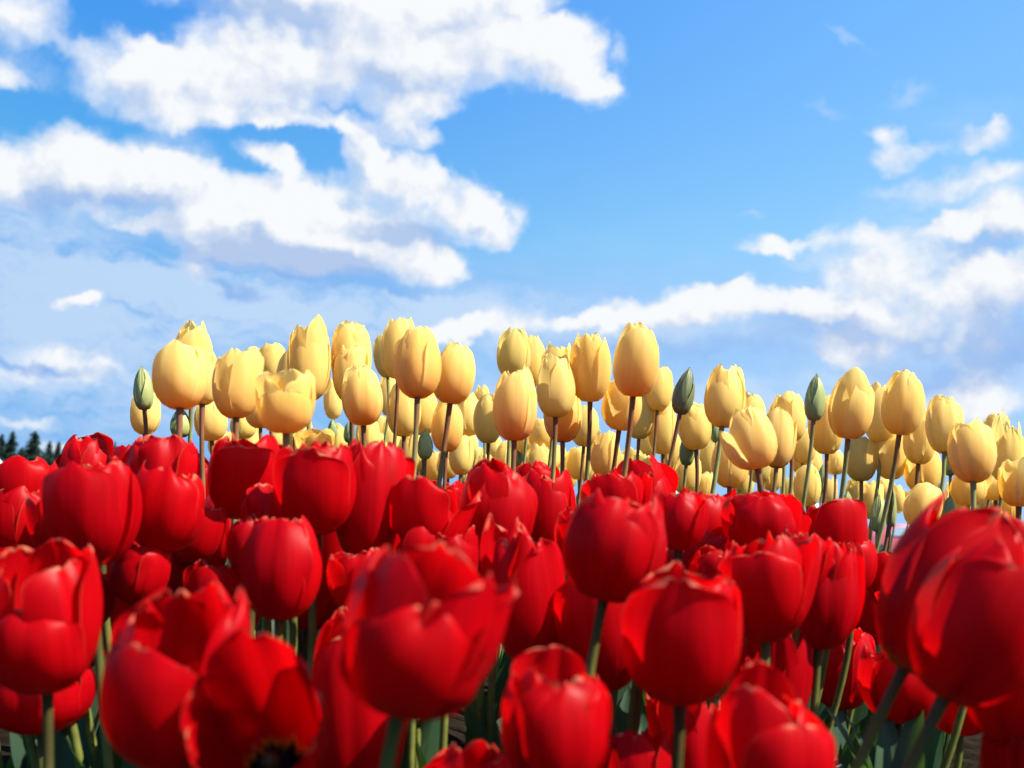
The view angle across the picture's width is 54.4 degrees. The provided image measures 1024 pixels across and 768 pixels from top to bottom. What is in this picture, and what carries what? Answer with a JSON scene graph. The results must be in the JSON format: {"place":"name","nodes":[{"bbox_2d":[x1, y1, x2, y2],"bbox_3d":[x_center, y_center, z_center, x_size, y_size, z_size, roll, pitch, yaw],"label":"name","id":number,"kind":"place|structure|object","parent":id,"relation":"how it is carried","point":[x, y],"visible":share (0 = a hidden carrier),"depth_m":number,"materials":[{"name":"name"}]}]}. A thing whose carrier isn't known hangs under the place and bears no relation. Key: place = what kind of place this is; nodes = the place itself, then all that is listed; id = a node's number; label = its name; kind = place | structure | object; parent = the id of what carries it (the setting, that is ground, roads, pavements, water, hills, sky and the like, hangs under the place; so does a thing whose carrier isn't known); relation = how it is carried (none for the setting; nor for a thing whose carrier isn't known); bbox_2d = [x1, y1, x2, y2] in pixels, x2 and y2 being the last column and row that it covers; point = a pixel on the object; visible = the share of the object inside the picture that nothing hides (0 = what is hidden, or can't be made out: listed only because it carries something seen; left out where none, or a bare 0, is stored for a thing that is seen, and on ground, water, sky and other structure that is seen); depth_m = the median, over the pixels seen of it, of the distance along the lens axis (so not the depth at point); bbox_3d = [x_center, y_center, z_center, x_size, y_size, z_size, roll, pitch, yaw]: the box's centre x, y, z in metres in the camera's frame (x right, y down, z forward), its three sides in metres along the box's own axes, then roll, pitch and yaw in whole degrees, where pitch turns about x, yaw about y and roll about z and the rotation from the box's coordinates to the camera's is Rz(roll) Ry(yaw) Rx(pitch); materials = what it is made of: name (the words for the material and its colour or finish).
{"place":"outdoors","nodes":[
{"label":"outdoors","id":0,"kind":"place"},
{"bbox_2d":[0,548,983,767],"bbox_3d":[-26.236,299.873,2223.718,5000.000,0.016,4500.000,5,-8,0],"label":"ground","id":1,"kind":"structure","parent":0,"point":[456,735],"depth_m":1.75,"materials":[{"name":"brown soil"}]},
{"bbox_2d":[0,486,39,737],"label":"red tulip","id":2,"kind":"object","parent":1,"relation":"on","point":[14,533],"visible":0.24,"depth_m":0.98,"materials":[{"name":"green plant"}]},
{"bbox_2d":[0,665,96,767],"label":"red tulip","id":3,"kind":"object","parent":1,"relation":"on","point":[20,714],"visible":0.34,"depth_m":0.78,"materials":[{"name":"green plant"}]},
{"bbox_2d":[0,538,102,767],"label":"red tulip","id":4,"kind":"object","parent":1,"relation":"on","point":[51,605],"visible":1,"depth_m":0.59,"materials":[{"name":"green plant"}]},
{"bbox_2d":[0,455,105,734],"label":"red tulip","id":5,"kind":"object","parent":1,"relation":"on","point":[17,471],"visible":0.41,"depth_m":1.02,"materials":[{"name":"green plant"}]},
{"bbox_2d":[25,717,101,767],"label":"red tulip","id":6,"kind":"object","parent":1,"relation":"on","point":[63,756],"visible":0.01,"depth_m":0.87,"materials":[{"name":"green plant"}]},
{"bbox_2d":[25,495,121,767],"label":"red tulip","id":7,"kind":"object","parent":1,"relation":"on","point":[70,734],"visible":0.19,"depth_m":0.80,"materials":[{"name":"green plant"}]},
{"bbox_2d":[55,432,113,468],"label":"red tulip","id":8,"kind":"object","parent":1,"relation":"on","point":[94,449],"visible":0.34,"depth_m":1.21,"materials":[{"name":"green plant"}]},
{"bbox_2d":[39,461,142,767],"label":"red tulip","id":9,"kind":"object","parent":1,"relation":"on","point":[99,510],"visible":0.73,"depth_m":0.74,"materials":[{"name":"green plant"}]},
{"bbox_2d":[79,570,117,767],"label":"red tulip","id":10,"kind":"object","parent":1,"relation":"on","point":[110,598],"visible":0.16,"depth_m":0.82,"materials":[{"name":"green plant"}]},
{"bbox_2d":[110,543,170,606],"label":"red tulip","id":11,"kind":"object","parent":1,"relation":"on","point":[140,573],"visible":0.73,"depth_m":0.80,"materials":[{"name":"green plant"}]},
{"bbox_2d":[122,434,200,479],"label":"red tulip","id":12,"kind":"object","parent":1,"relation":"on","point":[176,454],"visible":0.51,"depth_m":0.90,"materials":[{"name":"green plant"}]},
{"bbox_2d":[134,460,205,767],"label":"red tulip","id":13,"kind":"object","parent":1,"relation":"on","point":[173,514],"visible":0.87,"depth_m":0.81,"materials":[{"name":"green plant"}]},
{"bbox_2d":[100,581,250,767],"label":"red tulip","id":14,"kind":"object","parent":1,"relation":"on","point":[165,643],"visible":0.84,"depth_m":0.48,"materials":[{"name":"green plant"}]},
{"bbox_2d":[152,339,230,566],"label":"yellow tulip","id":15,"kind":"object","parent":1,"relation":"on","point":[179,377],"visible":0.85,"depth_m":0.95,"materials":[{"name":"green plant"}]},
{"bbox_2d":[172,506,226,566],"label":"red tulip","id":16,"kind":"object","parent":1,"relation":"on","point":[206,544],"visible":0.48,"depth_m":0.92,"materials":[{"name":"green plant"}]},
{"bbox_2d":[183,558,240,605],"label":"red tulip","id":17,"kind":"object","parent":1,"relation":"on","point":[201,573],"visible":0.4,"depth_m":0.82,"materials":[{"name":"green plant"}]},
{"bbox_2d":[212,346,263,525],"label":"yellow tulip","id":18,"kind":"object","parent":1,"relation":"on","point":[236,373],"visible":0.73,"depth_m":1.05,"materials":[{"name":"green plant"}]},
{"bbox_2d":[207,432,282,519],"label":"red tulip","id":19,"kind":"object","parent":1,"relation":"on","point":[236,470],"visible":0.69,"depth_m":0.94,"materials":[{"name":"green plant"}]},
{"bbox_2d":[227,512,269,636],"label":"red tulip","id":20,"kind":"object","parent":1,"relation":"on","point":[239,531],"visible":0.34,"depth_m":0.81,"materials":[{"name":"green plant"}]},
{"bbox_2d":[181,628,327,767],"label":"red tulip","id":21,"kind":"object","parent":1,"relation":"on","point":[260,693],"visible":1,"depth_m":0.48,"materials":[{"name":"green plant"}]},
{"bbox_2d":[240,483,280,635],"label":"red tulip","id":22,"kind":"object","parent":1,"relation":"on","point":[259,497],"visible":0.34,"depth_m":0.85,"materials":[{"name":"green plant"}]},
{"bbox_2d":[238,515,321,640],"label":"red tulip","id":23,"kind":"object","parent":1,"relation":"on","point":[280,566],"visible":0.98,"depth_m":0.72,"materials":[{"name":"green plant"}]},
{"bbox_2d":[255,369,315,645],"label":"yellow tulip","id":24,"kind":"object","parent":1,"relation":"on","point":[285,402],"visible":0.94,"depth_m":0.91,"materials":[{"name":"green plant"}]},
{"bbox_2d":[287,314,330,429],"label":"yellow tulip","id":25,"kind":"object","parent":1,"relation":"on","point":[309,347],"visible":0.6,"depth_m":1.32,"materials":[{"name":"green plant"}]},
{"bbox_2d":[289,567,337,662],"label":"red tulip","id":26,"kind":"object","parent":1,"relation":"on","point":[327,606],"visible":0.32,"depth_m":0.87,"materials":[{"name":"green plant"}]},
{"bbox_2d":[273,440,355,675],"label":"red tulip","id":27,"kind":"object","parent":1,"relation":"on","point":[314,483],"visible":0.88,"depth_m":0.82,"materials":[{"name":"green plant"}]},
{"bbox_2d":[332,344,369,442],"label":"yellow tulip","id":28,"kind":"object","parent":1,"relation":"on","point":[350,356],"visible":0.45,"depth_m":1.33,"materials":[{"name":"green plant"}]},
{"bbox_2d":[331,320,371,444],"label":"yellow tulip","id":29,"kind":"object","parent":1,"relation":"on","point":[347,334],"visible":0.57,"depth_m":1.35,"materials":[{"name":"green plant"}]},
{"bbox_2d":[311,606,407,767],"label":"red tulip","id":30,"kind":"object","parent":1,"relation":"on","point":[357,728],"visible":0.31,"depth_m":0.69,"materials":[{"name":"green plant"}]},
{"bbox_2d":[341,365,382,446],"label":"yellow tulip","id":31,"kind":"object","parent":1,"relation":"on","point":[362,398],"visible":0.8,"depth_m":1.25,"materials":[{"name":"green plant"}]},
{"bbox_2d":[327,547,405,767],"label":"red tulip","id":32,"kind":"object","parent":1,"relation":"on","point":[344,570],"visible":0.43,"depth_m":0.80,"materials":[{"name":"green plant"}]},
{"bbox_2d":[336,438,432,754],"bbox_3d":[-0.100,0.260,0.880,0.153,0.416,0.089,12,-10,-41],"label":"red tulip","id":33,"kind":"object","parent":1,"relation":"on","point":[380,468],"visible":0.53,"depth_m":0.85,"materials":[{"name":"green plant"}]},
{"bbox_2d":[381,317,414,444],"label":"yellow tulip","id":34,"kind":"object","parent":1,"relation":"on","point":[394,331],"visible":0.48,"depth_m":1.55,"materials":[{"name":"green plant"}]},
{"bbox_2d":[387,383,420,454],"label":"yellow tulip","id":35,"kind":"object","parent":1,"relation":"on","point":[405,427],"visible":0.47,"depth_m":1.56,"materials":[{"name":"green plant"}]},
{"bbox_2d":[389,526,435,767],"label":"red tulip","id":36,"kind":"object","parent":1,"relation":"on","point":[422,536],"visible":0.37,"depth_m":0.84,"materials":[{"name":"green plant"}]},
{"bbox_2d":[393,326,441,478],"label":"yellow tulip","id":37,"kind":"object","parent":1,"relation":"on","point":[417,365],"visible":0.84,"depth_m":1.08,"materials":[{"name":"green plant"}]},
{"bbox_2d":[339,541,518,767],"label":"red tulip","id":38,"kind":"object","parent":1,"relation":"on","point":[423,629],"visible":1,"depth_m":0.42,"materials":[{"name":"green plant"}]},
{"bbox_2d":[390,475,481,767],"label":"red tulip","id":39,"kind":"object","parent":1,"relation":"on","point":[428,505],"visible":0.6,"depth_m":0.85,"materials":[{"name":"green plant"}]},
{"bbox_2d":[431,400,462,488],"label":"yellow tulip","id":40,"kind":"object","parent":1,"relation":"on","point":[455,434],"visible":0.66,"depth_m":1.57,"materials":[{"name":"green plant"}]},
{"bbox_2d":[433,341,474,488],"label":"yellow tulip","id":41,"kind":"object","parent":1,"relation":"on","point":[456,382],"visible":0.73,"depth_m":1.14,"materials":[{"name":"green plant"}]},
{"bbox_2d":[435,525,478,752],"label":"red tulip","id":42,"kind":"object","parent":1,"relation":"on","point":[466,544],"visible":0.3,"depth_m":0.85,"materials":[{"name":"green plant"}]},
{"bbox_2d":[424,739,510,767],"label":"red tulip","id":43,"kind":"object","parent":1,"relation":"on","point":[481,753],"visible":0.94,"depth_m":0.61,"materials":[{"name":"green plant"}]},
{"bbox_2d":[462,393,499,709],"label":"yellow tulip","id":44,"kind":"object","parent":1,"relation":"on","point":[485,430],"visible":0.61,"depth_m":1.82,"materials":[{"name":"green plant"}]},
{"bbox_2d":[459,457,537,750],"bbox_3d":[-0.025,0.273,0.910,0.071,0.412,0.090,3,-8,12],"label":"red tulip","id":45,"kind":"object","parent":1,"relation":"on","point":[508,497],"visible":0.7,"depth_m":0.90,"materials":[{"name":"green plant"}]},
{"bbox_2d":[496,326,530,676],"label":"yellow tulip","id":46,"kind":"object","parent":1,"relation":"on","point":[513,352],"visible":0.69,"depth_m":1.49,"materials":[{"name":"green plant"}]},
{"bbox_2d":[493,365,536,720],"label":"yellow tulip","id":47,"kind":"object","parent":1,"relation":"on","point":[515,407],"visible":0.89,"depth_m":1.09,"materials":[{"name":"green plant"}]},
{"bbox_2d":[480,512,564,660],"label":"red tulip","id":48,"kind":"object","parent":1,"relation":"on","point":[527,564],"visible":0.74,"depth_m":0.77,"materials":[{"name":"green plant"}]},
{"bbox_2d":[500,467,575,712],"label":"red tulip","id":49,"kind":"object","parent":1,"relation":"on","point":[555,497],"visible":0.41,"depth_m":1.01,"materials":[{"name":"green plant"}]},
{"bbox_2d":[500,645,610,767],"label":"red tulip","id":50,"kind":"object","parent":1,"relation":"on","point":[556,708],"visible":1,"depth_m":0.49,"materials":[{"name":"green plant"}]},
{"bbox_2d":[536,353,575,481],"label":"yellow tulip","id":51,"kind":"object","parent":1,"relation":"on","point":[556,388],"visible":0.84,"depth_m":1.25,"materials":[{"name":"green plant"}]},
{"bbox_2d":[543,395,581,473],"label":"yellow tulip","id":52,"kind":"object","parent":1,"relation":"on","point":[569,424],"visible":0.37,"depth_m":1.32,"materials":[{"name":"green plant"}]},
{"bbox_2d":[570,330,610,481],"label":"yellow tulip","id":53,"kind":"object","parent":1,"relation":"on","point":[590,358],"visible":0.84,"depth_m":1.26,"materials":[{"name":"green plant"}]},
{"bbox_2d":[554,578,632,738],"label":"red tulip","id":54,"kind":"object","parent":1,"relation":"on","point":[574,610],"visible":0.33,"depth_m":0.75,"materials":[{"name":"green plant"}]},
{"bbox_2d":[564,321,658,581],"bbox_3d":[0.090,0.222,1.111,0.145,0.585,0.075,-2,-10,41],"label":"yellow tulip","id":55,"kind":"object","parent":1,"relation":"on","point":[636,365],"visible":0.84,"depth_m":1.09,"materials":[{"name":"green plant"}]},
{"bbox_2d":[562,488,666,676],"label":"red tulip","id":56,"kind":"object","parent":1,"relation":"on","point":[614,549],"visible":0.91,"depth_m":0.64,"materials":[{"name":"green plant"}]},
{"bbox_2d":[580,471,653,703],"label":"red tulip","id":57,"kind":"object","parent":1,"relation":"on","point":[633,487],"visible":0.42,"depth_m":1.05,"materials":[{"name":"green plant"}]},
{"bbox_2d":[601,380,641,471],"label":"yellow tulip","id":58,"kind":"object","parent":1,"relation":"on","point":[615,408],"visible":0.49,"depth_m":1.28,"materials":[{"name":"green plant"}]},
{"bbox_2d":[601,724,671,767],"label":"red tulip","id":59,"kind":"object","parent":1,"relation":"on","point":[630,749],"visible":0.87,"depth_m":0.73,"materials":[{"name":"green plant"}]},
{"bbox_2d":[611,453,678,682],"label":"red tulip","id":60,"kind":"object","parent":1,"relation":"on","point":[665,480],"visible":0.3,"depth_m":1.15,"materials":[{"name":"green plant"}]},
{"bbox_2d":[646,366,672,456],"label":"yellow tulip","id":61,"kind":"object","parent":1,"relation":"on","point":[659,396],"visible":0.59,"depth_m":1.82,"materials":[{"name":"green plant"}]},
{"bbox_2d":[614,525,727,733],"bbox_3d":[0.121,0.313,0.940,0.184,0.367,0.072,2,-8,20],"label":"red tulip","id":62,"kind":"object","parent":1,"relation":"on","point":[715,540],"visible":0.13,"depth_m":0.93,"materials":[{"name":"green plant"}]},
{"bbox_2d":[667,367,694,466],"bbox_3d":[0.183,0.261,1.235,0.125,0.559,0.121,5,-8,0],"label":"tulip bud","id":63,"kind":"object","parent":1,"relation":"on","point":[683,395],"visible":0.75,"depth_m":1.21,"materials":[{"name":"green plant"}]},
{"bbox_2d":[621,560,742,767],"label":"red tulip","id":64,"kind":"object","parent":1,"relation":"on","point":[682,631],"visible":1,"depth_m":0.54,"materials":[{"name":"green plant"}]},
{"bbox_2d":[645,694,719,767],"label":"red tulip","id":65,"kind":"object","parent":1,"relation":"on","point":[697,719],"visible":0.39,"depth_m":0.77,"materials":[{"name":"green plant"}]},
{"bbox_2d":[657,490,708,563],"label":"red tulip","id":66,"kind":"object","parent":1,"relation":"on","point":[686,516],"visible":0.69,"depth_m":0.85,"materials":[{"name":"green plant"}]},
{"bbox_2d":[642,363,745,718],"bbox_3d":[0.172,0.253,1.248,0.202,0.576,0.105,5,-8,0],"label":"yellow tulip","id":67,"kind":"object","parent":1,"relation":"on","point":[725,396],"visible":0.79,"depth_m":1.24,"materials":[{"name":"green plant"}]},
{"bbox_2d":[678,402,711,493],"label":"yellow tulip","id":68,"kind":"object","parent":1,"relation":"on","point":[695,430],"visible":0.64,"depth_m":1.49,"materials":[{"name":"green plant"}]},
{"bbox_2d":[688,544,745,709],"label":"red tulip","id":69,"kind":"object","parent":1,"relation":"on","point":[706,560],"visible":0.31,"depth_m":0.84,"materials":[{"name":"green plant"}]},
{"bbox_2d":[719,406,777,701],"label":"yellow tulip","id":70,"kind":"object","parent":1,"relation":"on","point":[748,441],"visible":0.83,"depth_m":1.03,"materials":[{"name":"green plant"}]},
{"bbox_2d":[721,490,801,546],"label":"red tulip","id":71,"kind":"object","parent":1,"relation":"on","point":[748,518],"visible":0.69,"depth_m":0.90,"materials":[{"name":"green plant"}]},
{"bbox_2d":[718,531,821,664],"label":"red tulip","id":72,"kind":"object","parent":1,"relation":"on","point":[775,581],"visible":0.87,"depth_m":0.72,"materials":[{"name":"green plant"}]},
{"bbox_2d":[729,631,812,707],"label":"red tulip","id":73,"kind":"object","parent":1,"relation":"on","point":[791,663],"visible":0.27,"depth_m":0.80,"materials":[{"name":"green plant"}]},
{"bbox_2d":[706,660,835,767],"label":"red tulip","id":74,"kind":"object","parent":1,"relation":"on","point":[761,717],"visible":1,"depth_m":0.48,"materials":[{"name":"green plant"}]},
{"bbox_2d":[766,406,796,492],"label":"yellow tulip","id":75,"kind":"object","parent":1,"relation":"on","point":[780,419],"visible":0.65,"depth_m":1.49,"materials":[{"name":"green plant"}]},
{"bbox_2d":[801,373,825,509],"bbox_3d":[0.318,0.270,1.213,0.060,0.558,0.155,10,-9,-32],"label":"tulip bud","id":76,"kind":"object","parent":1,"relation":"on","point":[814,403],"visible":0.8,"depth_m":1.17,"materials":[{"name":"green plant"}]},
{"bbox_2d":[808,395,842,503],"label":"yellow tulip","id":77,"kind":"object","parent":1,"relation":"on","point":[827,441],"visible":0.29,"depth_m":1.56,"materials":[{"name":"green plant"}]},
{"bbox_2d":[791,533,864,717],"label":"red tulip","id":78,"kind":"object","parent":1,"relation":"on","point":[831,619],"visible":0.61,"depth_m":0.81,"materials":[{"name":"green plant"}]},
{"bbox_2d":[791,367,874,710],"bbox_3d":[0.375,0.269,1.224,0.053,0.572,0.156,7,-8,-17],"label":"yellow tulip","id":79,"kind":"object","parent":1,"relation":"on","point":[851,407],"visible":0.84,"depth_m":1.19,"materials":[{"name":"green plant"}]},
{"bbox_2d":[797,497,868,708],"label":"red tulip","id":80,"kind":"object","parent":1,"relation":"on","point":[838,520],"visible":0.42,"depth_m":1.02,"materials":[{"name":"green plant"}]},
{"bbox_2d":[811,627,875,710],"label":"red tulip","id":81,"kind":"object","parent":1,"relation":"on","point":[851,698],"visible":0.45,"depth_m":1.06,"materials":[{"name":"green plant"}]},
{"bbox_2d":[822,540,877,732],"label":"red tulip","id":82,"kind":"object","parent":1,"relation":"on","point":[870,556],"visible":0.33,"depth_m":1.01,"materials":[{"name":"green plant"}]},
{"bbox_2d":[831,551,891,767],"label":"red tulip","id":83,"kind":"object","parent":1,"relation":"on","point":[844,755],"visible":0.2,"depth_m":1.02,"materials":[{"name":"green plant"}]},
{"bbox_2d":[847,436,876,501],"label":"yellow tulip","id":84,"kind":"object","parent":1,"relation":"on","point":[862,462],"visible":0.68,"depth_m":1.67,"materials":[{"name":"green plant"}]},
{"bbox_2d":[809,368,924,722],"bbox_3d":[0.417,0.276,1.308,0.065,0.590,0.241,10,-9,-32],"label":"yellow tulip","id":85,"kind":"object","parent":1,"relation":"on","point":[903,406],"visible":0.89,"depth_m":1.25,"materials":[{"name":"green plant"}]},
{"bbox_2d":[874,434,906,551],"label":"yellow tulip","id":86,"kind":"object","parent":1,"relation":"on","point":[885,452],"visible":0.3,"depth_m":1.66,"materials":[{"name":"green plant"}]},
{"bbox_2d":[826,706,965,767],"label":"red tulip","id":87,"kind":"object","parent":1,"relation":"on","point":[953,740],"visible":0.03,"depth_m":0.90,"materials":[{"name":"green plant"}]},
{"bbox_2d":[857,643,935,736],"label":"red tulip","id":88,"kind":"object","parent":1,"relation":"on","point":[915,697],"visible":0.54,"depth_m":0.85,"materials":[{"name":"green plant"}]},
{"bbox_2d":[852,482,942,731],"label":"yellow tulip","id":89,"kind":"object","parent":1,"relation":"on","point":[919,498],"visible":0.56,"depth_m":1.34,"materials":[{"name":"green plant"}]},
{"bbox_2d":[843,394,963,735],"bbox_3d":[0.554,0.307,1.463,0.145,0.593,0.159,7,-8,-14],"label":"yellow tulip","id":90,"kind":"object","parent":1,"relation":"on","point":[943,415],"visible":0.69,"depth_m":1.44,"materials":[{"name":"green plant"}]},
{"bbox_2d":[903,409,934,484],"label":"yellow tulip","id":91,"kind":"object","parent":1,"relation":"on","point":[918,450],"visible":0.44,"depth_m":1.60,"materials":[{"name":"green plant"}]},
{"bbox_2d":[869,418,996,767],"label":"yellow tulip","id":92,"kind":"object","parent":1,"relation":"on","point":[972,452],"visible":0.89,"depth_m":1.13,"materials":[{"name":"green plant"}]},
{"bbox_2d":[851,492,1023,767],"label":"red tulip","id":93,"kind":"object","parent":1,"relation":"on","point":[928,541],"visible":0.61,"depth_m":0.59,"materials":[{"name":"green plant"}]},
{"bbox_2d":[875,516,1023,767],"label":"red tulip","id":94,"kind":"object","parent":1,"relation":"on","point":[893,749],"visible":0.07,"depth_m":0.84,"materials":[{"name":"green plant"}]},
{"bbox_2d":[903,539,1023,767],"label":"red tulip","id":95,"kind":"object","parent":1,"relation":"on","point":[966,637],"visible":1,"depth_m":0.52,"materials":[{"name":"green plant"}]},
{"bbox_2d":[924,457,1023,767],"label":"yellow tulip","id":96,"kind":"object","parent":1,"relation":"on","point":[1010,481],"visible":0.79,"depth_m":1.17,"materials":[{"name":"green plant"}]},
{"bbox_2d":[942,415,1023,758],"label":"yellow tulip","id":97,"kind":"object","parent":1,"relation":"on","point":[1009,440],"visible":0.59,"depth_m":1.54,"materials":[{"name":"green plant"}]},
{"bbox_2d":[965,688,1023,744],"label":"red tulip","id":98,"kind":"object","parent":1,"relation":"on","point":[1002,721],"visible":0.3,"depth_m":0.63,"materials":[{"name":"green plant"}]},
{"bbox_2d":[979,734,1023,767],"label":"red tulip","id":99,"kind":"object","parent":1,"relation":"on","point":[994,754],"visible":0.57,"depth_m":0.64,"materials":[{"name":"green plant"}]},
{"bbox_2d":[0,0,1023,525],"label":"sky","id":100,"kind":"structure","parent":0,"point":[786,193],"materials":[{"name":"blue"}]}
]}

